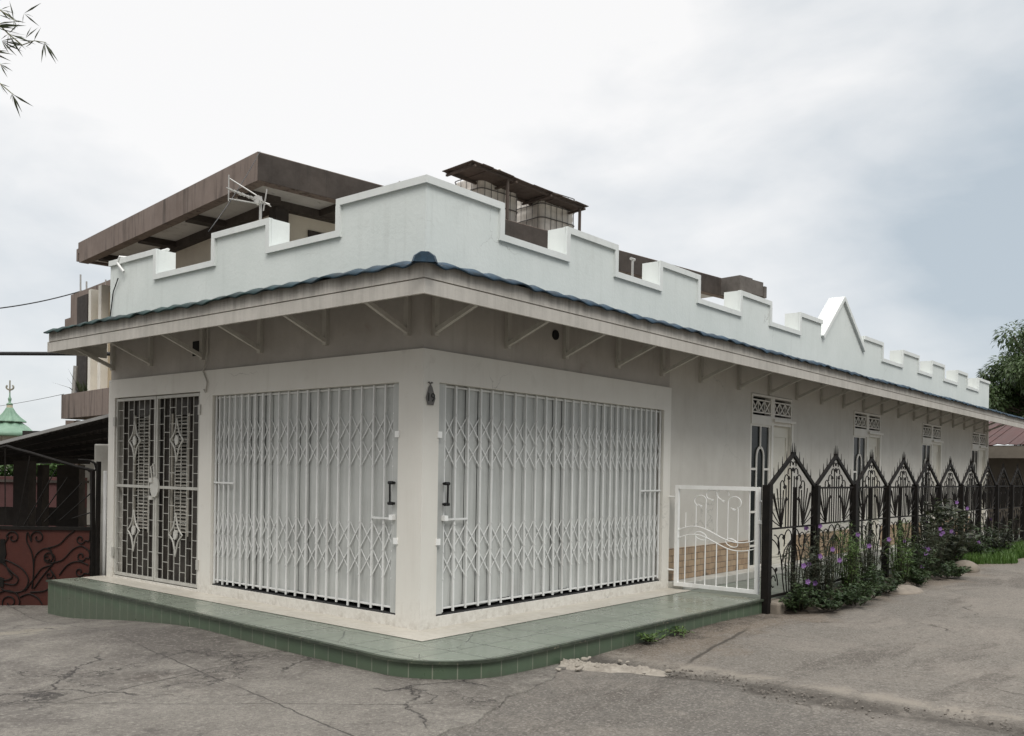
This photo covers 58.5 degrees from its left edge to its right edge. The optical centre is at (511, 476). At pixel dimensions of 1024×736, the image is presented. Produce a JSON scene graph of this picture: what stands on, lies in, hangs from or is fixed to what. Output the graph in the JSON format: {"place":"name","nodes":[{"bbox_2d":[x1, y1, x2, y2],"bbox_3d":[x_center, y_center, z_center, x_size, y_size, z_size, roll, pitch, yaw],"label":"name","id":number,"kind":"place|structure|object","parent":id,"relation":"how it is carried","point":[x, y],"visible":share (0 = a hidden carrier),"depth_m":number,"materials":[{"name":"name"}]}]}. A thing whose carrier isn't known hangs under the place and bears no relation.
{"place":"outdoors","nodes":[
{"label":"outdoors","id":0,"kind":"place"},
{"bbox_2d":[0,380,31,473],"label":"mosque","id":1,"kind":"structure","parent":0,"point":[12,421],"depth_m":59.35,"materials":[{"name":"green metal"}]},
{"bbox_2d":[0,352,109,355],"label":"overhead cable","id":2,"kind":"object","parent":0,"point":[33,353],"visible":0.58,"depth_m":13.62,"materials":[{"name":"black rubber"}]},
{"bbox_2d":[0,605,565,735],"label":"concrete apron","id":3,"kind":"object","parent":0,"point":[62,676],"visible":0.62,"depth_m":6.89,"materials":[{"name":"grey concrete"}]},
{"bbox_2d":[95,461,100,575],"bbox_3d":[-5.667,0.851,12.496,0.048,2.111,0.048,1,0,40],"label":"gate post","id":4,"kind":"object","parent":3,"relation":"on","point":[97,518],"visible":0.64,"depth_m":12.48,"materials":[{"name":"black metal"}]},
{"bbox_2d":[0,445,95,605],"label":"driveway gate","id":5,"kind":"structure","parent":4,"relation":"attached to","point":[33,559],"depth_m":12.50,"materials":[{"name":"black metal"}]},
{"bbox_2d":[0,0,1023,444],"label":"sky","id":6,"kind":"structure","parent":0,"point":[870,153],"materials":[{"name":"white"}]},
{"bbox_2d":[87,525,1023,735],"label":"road","id":7,"kind":"structure","parent":0,"point":[833,652],"depth_m":7.67,"materials":[{"name":"concrete"}]},
{"bbox_2d":[0,1,57,115],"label":"bamboo","id":8,"kind":"object","parent":7,"relation":"on","point":[3,26],"visible":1,"depth_m":8.00,"materials":[{"name":"green plant"}]},
{"bbox_2d":[0,463,63,476],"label":"hedge","id":9,"kind":"object","parent":7,"relation":"on","point":[52,468],"visible":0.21,"depth_m":23.14,"materials":[{"name":"green plant"}]},
{"bbox_2d":[555,656,671,676],"bbox_3d":[0.889,1.643,7.974,0.987,0.085,0.580,1,0,7],"label":"broken cement","id":10,"kind":"object","parent":7,"relation":"on","point":[577,664],"visible":1,"depth_m":7.86,"materials":[{"name":"grey concrete"}]},
{"bbox_2d":[637,629,668,642],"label":"leafy weed","id":11,"kind":"object","parent":7,"relation":"on","point":[646,638],"visible":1,"depth_m":9.01,"materials":[{"name":"green plant"}]},
{"bbox_2d":[666,626,693,635],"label":"leafy weed","id":12,"kind":"object","parent":7,"relation":"on","point":[677,630],"visible":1,"depth_m":9.48,"materials":[{"name":"green plant"}]},
{"bbox_2d":[503,595,1023,735],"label":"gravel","id":13,"kind":"structure","parent":7,"relation":"on","point":[802,693],"depth_m":7.03,"materials":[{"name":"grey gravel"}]},
{"bbox_2d":[770,598,789,614],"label":"cement block","id":14,"kind":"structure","parent":7,"relation":"on","point":[777,607],"depth_m":11.21,"materials":[{"name":"grey concrete"}]},
{"bbox_2d":[805,584,858,610],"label":"leafy weed","id":15,"kind":"object","parent":7,"relation":"on","point":[836,603],"visible":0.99,"depth_m":11.38,"materials":[{"name":"green plant"}]},
{"bbox_2d":[830,581,887,605],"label":"leafy weed","id":16,"kind":"object","parent":7,"relation":"on","point":[854,592],"visible":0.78,"depth_m":11.89,"materials":[{"name":"green plant"}]},
{"bbox_2d":[784,567,943,613],"bbox_3d":[10.025,1.709,19.309,0.577,0.098,20.900,1,0,40],"label":"soil strip","id":17,"kind":"object","parent":7,"relation":"on","point":[800,611],"visible":0.02,"depth_m":11.60,"materials":[{"name":"brown soil"}]},
{"bbox_2d":[778,578,817,611],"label":"leafy weed","id":18,"kind":"object","parent":17,"relation":"on","point":[799,599],"visible":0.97,"depth_m":11.27,"materials":[{"name":"green plant"}]},
{"bbox_2d":[779,543,831,605],"bbox_3d":[3.763,1.248,11.702,0.674,0.828,1.021,1,0,40],"label":"flowering weed","id":19,"kind":"object","parent":17,"relation":"on","point":[805,566],"visible":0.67,"depth_m":11.70,"materials":[{"name":"green plant"}]},
{"bbox_2d":[798,521,849,599],"bbox_3d":[4.154,1.138,12.287,0.630,1.050,1.034,1,0,40],"label":"flowering weed","id":20,"kind":"object","parent":17,"relation":"on","point":[829,580],"visible":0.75,"depth_m":12.19,"materials":[{"name":"green plant"}]},
{"bbox_2d":[830,521,866,593],"bbox_3d":[4.628,1.144,12.565,0.512,1.049,0.605,1,0,24],"label":"flowering weed","id":21,"kind":"object","parent":17,"relation":"on","point":[850,555],"visible":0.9,"depth_m":12.54,"materials":[{"name":"green plant"}]},
{"bbox_2d":[838,515,890,584],"bbox_3d":[5.081,1.104,13.185,0.735,1.139,0.922,1,0,40],"label":"flowering weed","id":22,"kind":"object","parent":17,"relation":"on","point":[864,561],"visible":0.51,"depth_m":13.06,"materials":[{"name":"green plant"}]},
{"bbox_2d":[892,540,939,579],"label":"flowering weed","id":23,"kind":"object","parent":17,"relation":"on","point":[919,563],"visible":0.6,"depth_m":14.82,"materials":[{"name":"green plant"}]},
{"bbox_2d":[900,520,953,575],"bbox_3d":[7.048,1.212,15.532,0.843,0.965,1.342,1,0,40],"label":"flowering weed","id":24,"kind":"object","parent":17,"relation":"on","point":[936,544],"visible":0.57,"depth_m":15.48,"materials":[{"name":"green plant"}]},
{"bbox_2d":[901,498,971,568],"bbox_3d":[7.543,1.037,16.376,1.187,1.321,1.561,1,0,40],"label":"flowering weed","id":25,"kind":"object","parent":17,"relation":"on","point":[944,527],"visible":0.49,"depth_m":16.38,"materials":[{"name":"green plant"}]},
{"bbox_2d":[927,501,981,562],"bbox_3d":[8.123,1.075,17.071,1.115,1.256,1.419,1,0,40],"label":"flowering weed","id":26,"kind":"object","parent":17,"relation":"on","point":[963,548],"visible":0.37,"depth_m":16.93,"materials":[{"name":"green plant"}]},
{"bbox_2d":[964,522,1003,555],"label":"flowering weed","id":27,"kind":"object","parent":17,"relation":"on","point":[980,548],"visible":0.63,"depth_m":18.77,"materials":[{"name":"green plant"}]},
{"bbox_2d":[974,517,1021,550],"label":"flowering weed","id":28,"kind":"object","parent":17,"relation":"on","point":[1008,531],"visible":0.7,"depth_m":20.13,"materials":[{"name":"green plant"}]},
{"bbox_2d":[833,563,900,597],"bbox_3d":[4.839,1.441,12.604,1.082,0.473,0.724,1,0,-33],"label":"leafy weed","id":29,"kind":"object","parent":7,"relation":"on","point":[872,574],"visible":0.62,"depth_m":12.54,"materials":[{"name":"green plant"}]},
{"bbox_2d":[864,568,903,592],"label":"leafy weed","id":30,"kind":"object","parent":7,"relation":"on","point":[892,587],"visible":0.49,"depth_m":13.08,"materials":[{"name":"green plant"}]},
{"bbox_2d":[760,443,1023,613],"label":"iron fence","id":31,"kind":"object","parent":7,"relation":"on","point":[975,497],"visible":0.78,"depth_m":14.45,"materials":[{"name":"black metal"}]},
{"bbox_2d":[668,485,761,593],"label":"wicket gate","id":32,"kind":"structure","parent":31,"relation":"attached to","point":[758,522],"depth_m":11.68,"materials":[{"name":"white metal"}]},
{"bbox_2d":[884,519,918,583],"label":"leafy weed","id":33,"kind":"object","parent":7,"relation":"on","point":[903,561],"visible":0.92,"depth_m":14.29,"materials":[{"name":"green plant"}]},
{"bbox_2d":[885,585,923,594],"bbox_3d":[5.811,1.706,13.501,0.499,0.174,1.000,1,0,40],"label":"cement lump","id":34,"kind":"object","parent":7,"relation":"on","point":[907,590],"visible":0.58,"depth_m":13.24,"materials":[{"name":"grey concrete"}]},
{"bbox_2d":[901,566,932,584],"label":"leafy weed","id":35,"kind":"object","parent":7,"relation":"on","point":[914,572],"visible":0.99,"depth_m":14.15,"materials":[{"name":"green plant"}]},
{"bbox_2d":[926,560,972,577],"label":"leafy weed","id":36,"kind":"object","parent":7,"relation":"on","point":[947,572],"visible":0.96,"depth_m":15.34,"materials":[{"name":"green plant"}]},
{"bbox_2d":[955,560,979,572],"bbox_3d":[8.242,1.705,16.609,0.454,0.377,0.683,1,0,40],"label":"cement lump","id":37,"kind":"object","parent":7,"relation":"on","point":[975,568],"visible":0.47,"depth_m":16.39,"materials":[{"name":"grey concrete"}]},
{"bbox_2d":[987,421,1023,533],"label":"red roof house","id":38,"kind":"structure","parent":7,"relation":"on","point":[1010,456],"depth_m":28.80,"materials":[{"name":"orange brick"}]},
{"bbox_2d":[691,534,1019,598],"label":"porch path","id":39,"kind":"structure","parent":0,"point":[776,589],"depth_m":12.85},
{"bbox_2d":[951,540,1023,563],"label":"grass","id":40,"kind":"structure","parent":0,"point":[1014,553],"depth_m":18.45,"materials":[{"name":"green plant"}]},
{"label":"ground","id":41,"kind":"structure","parent":0,"visible":0},
{"bbox_2d":[22,431,59,470],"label":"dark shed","id":42,"kind":"structure","parent":41,"relation":"on","point":[26,432],"depth_m":24.00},
{"bbox_2d":[0,476,88,526],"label":"boundary wall","id":43,"kind":"structure","parent":41,"relation":"on","point":[52,489],"depth_m":22.00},
{"bbox_2d":[0,414,108,526],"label":"carport","id":44,"kind":"object","parent":41,"relation":"on","point":[73,443],"visible":0.75,"depth_m":16.47,"materials":[{"name":"black metal"}]},
{"bbox_2d":[61,274,110,524],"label":"beige house","id":45,"kind":"structure","parent":41,"relation":"on","point":[88,305],"depth_m":23.59,"materials":[{"name":"white paint"}]},
{"bbox_2d":[1,394,62,405],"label":"overhead cable","id":46,"kind":"object","parent":45,"relation":"attached to","point":[32,400],"visible":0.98,"depth_m":27.18,"materials":[{"name":"black rubber"}]},
{"bbox_2d":[0,291,79,308],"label":"overhead cable","id":47,"kind":"object","parent":45,"relation":"attached to","point":[39,301],"visible":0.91,"depth_m":24.56,"materials":[{"name":"black rubber"}]},
{"bbox_2d":[62,369,83,392],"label":"agave","id":48,"kind":"object","parent":45,"relation":"on","point":[79,387],"visible":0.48,"depth_m":23.89,"materials":[{"name":"green plant"}]},
{"bbox_2d":[71,366,77,392],"bbox_3d":[-11.447,-2.518,23.900,0.142,0.755,0.118,1,0,-28],"label":"leaning pole","id":49,"kind":"object","parent":45,"relation":"on","point":[75,368],"visible":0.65,"depth_m":23.86,"materials":[{"name":"metal"}]},
{"bbox_2d":[80,380,86,390],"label":"agave","id":50,"kind":"object","parent":45,"relation":"on","point":[84,386],"visible":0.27,"depth_m":23.87,"materials":[{"name":"green plant"}]},
{"bbox_2d":[94,444,107,575],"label":"end pillar","id":51,"kind":"structure","parent":41,"relation":"on","point":[101,453],"depth_m":12.95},
{"bbox_2d":[46,575,763,679],"bbox_3d":[-1.558,1.738,11.482,7.521,0.625,5.670,1,0,40],"label":"tiled podium","id":52,"kind":"object","parent":41,"relation":"on","point":[505,645],"visible":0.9,"depth_m":9.01,"materials":[{"name":"green tile"}]},
{"bbox_2d":[102,471,106,575],"bbox_3d":[-5.621,0.890,12.596,0.046,1.933,0.046,1,0,17],"label":"drain pipe","id":53,"kind":"object","parent":52,"relation":"on","point":[104,522],"visible":0.65,"depth_m":12.57,"materials":[{"name":"white plastic"}]},
{"bbox_2d":[43,174,1023,630],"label":"corner shop","id":54,"kind":"structure","parent":52,"relation":"on","point":[421,402],"depth_m":10.46,"materials":[{"name":"beige paint"}]},
{"bbox_2d":[111,396,156,580],"bbox_3d":[-4.979,0.145,12.033,1.055,2.360,0.064,1,0,40],"label":"grille door","id":55,"kind":"structure","parent":54,"relation":"in","point":[116,420],"depth_m":12.07,"materials":[{"name":"paint"}]},
{"bbox_2d":[122,399,163,577],"bbox_3d":[-4.888,0.146,12.116,1.010,2.390,0.080,1,0,40],"label":"louvred door","id":56,"kind":"structure","parent":54,"relation":"in","point":[128,415],"depth_m":12.16,"materials":[{"name":"paint"}]},
{"bbox_2d":[148,393,200,587],"bbox_3d":[-4.193,0.162,11.379,1.160,2.360,0.070,1,0,40],"label":"grille door","id":57,"kind":"structure","parent":54,"relation":"in","point":[154,481],"depth_m":11.42,"materials":[{"name":"paint"}]},
{"bbox_2d":[161,396,198,583],"bbox_3d":[-4.098,0.163,11.462,1.020,2.390,0.080,1,0,40],"label":"louvred door","id":58,"kind":"structure","parent":54,"relation":"in","point":[190,400],"depth_m":11.51,"materials":[{"name":"paint"}]},
{"bbox_2d":[226,175,270,219],"bbox_3d":[-3.118,-2.845,10.803,0.538,1.464,0.300,1,0,11],"label":"tv antenna","id":59,"kind":"object","parent":54,"relation":"on","point":[258,200],"visible":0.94,"depth_m":10.79,"materials":[{"name":"metal"}]},
{"bbox_2d":[630,257,635,276],"bbox_3d":[1.734,-2.603,13.201,0.044,1.115,0.100,1,0,40],"label":"standpipe","id":60,"kind":"object","parent":54,"relation":"on","point":[632,265],"visible":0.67,"depth_m":13.19,"materials":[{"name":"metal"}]},
{"bbox_2d":[749,424,770,567],"bbox_3d":[3.882,0.314,14.390,0.043,2.260,0.730,1,0,40],"label":"tall window","id":61,"kind":"structure","parent":54,"relation":"in","point":[760,434],"depth_m":14.33,"materials":[{"name":"beige paint"}]},
{"bbox_2d":[772,426,787,563],"bbox_3d":[4.376,0.329,15.026,0.092,2.300,0.720,1,0,40],"label":"panel door","id":62,"kind":"structure","parent":54,"relation":"in","point":[780,448],"depth_m":15.04,"materials":[{"name":"beige paint"}]},
{"bbox_2d":[852,435,865,548],"bbox_3d":[6.764,0.343,17.872,0.043,2.260,0.730,1,0,40],"label":"tall window","id":63,"kind":"structure","parent":54,"relation":"in","point":[859,442],"depth_m":17.94,"materials":[{"name":"beige paint"}]},
{"bbox_2d":[867,437,876,547],"bbox_3d":[7.258,0.358,18.508,0.092,2.300,0.720,1,0,40],"label":"panel door","id":64,"kind":"structure","parent":54,"relation":"in","point":[872,442],"depth_m":18.62,"materials":[{"name":"beige paint"}]},
{"bbox_2d":[921,444,930,539],"bbox_3d":[9.646,0.372,21.354,0.043,2.260,0.730,1,0,40],"label":"tall window","id":65,"kind":"structure","parent":54,"relation":"in","point":[926,448],"depth_m":21.34,"materials":[{"name":"beige paint"}]},
{"bbox_2d":[931,445,938,528],"bbox_3d":[10.128,0.386,22.000,0.062,2.300,0.720,1,0,40],"label":"panel door","id":66,"kind":"structure","parent":54,"relation":"in","point":[935,447],"depth_m":22.07,"materials":[{"name":"beige paint"}]},
{"bbox_2d":[970,449,977,530],"bbox_3d":[12.567,0.401,24.882,0.043,2.260,0.730,1,0,40],"label":"tall window","id":67,"kind":"structure","parent":54,"relation":"in","point":[974,456],"depth_m":24.94,"materials":[{"name":"beige paint"}]},
{"bbox_2d":[979,450,983,529],"bbox_3d":[13.049,0.415,25.528,0.062,2.300,0.720,1,0,40],"label":"panel door","id":68,"kind":"structure","parent":54,"relation":"in","point":[981,451],"depth_m":25.62,"materials":[{"name":"beige paint"}]},
{"bbox_2d":[76,152,766,298],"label":"brown house","id":69,"kind":"structure","parent":41,"relation":"on","point":[301,198],"depth_m":18.24,"materials":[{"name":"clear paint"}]},
{"bbox_2d":[208,152,259,231],"bbox_3d":[-3.885,-4.186,13.032,0.011,2.874,5.779,1,0,-10],"label":"cable","id":70,"kind":"object","parent":69,"relation":"hanging from","point":[233,195],"visible":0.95,"depth_m":12.28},
{"bbox_2d":[455,179,517,221],"bbox_3d":[-0.592,-6.147,20.858,1.224,1.081,1.024,1,0,-43],"label":"water tank","id":71,"kind":"object","parent":69,"relation":"on","point":[484,188],"visible":0.32,"depth_m":20.50,"materials":[{"name":"plastic"}]},
{"bbox_2d":[442,160,588,230],"bbox_3d":[0.144,-6.095,20.619,3.667,1.003,0.946,1,0,-43],"label":"tin canopy","id":72,"kind":"object","parent":69,"relation":"on","point":[472,171],"visible":0.78,"depth_m":20.20,"materials":[{"name":"metal"}]},
{"bbox_2d":[517,192,574,229],"bbox_3d":[0.781,-6.131,21.936,1.224,1.081,1.024,1,0,-43],"label":"water tank","id":73,"kind":"object","parent":69,"relation":"on","point":[544,215],"visible":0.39,"depth_m":21.49,"materials":[{"name":"plastic"}]},
{"bbox_2d":[975,319,1023,444],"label":"mango tree","id":74,"kind":"object","parent":41,"relation":"on","point":[1006,394],"visible":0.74,"depth_m":45.19,"materials":[{"name":"green plant"}]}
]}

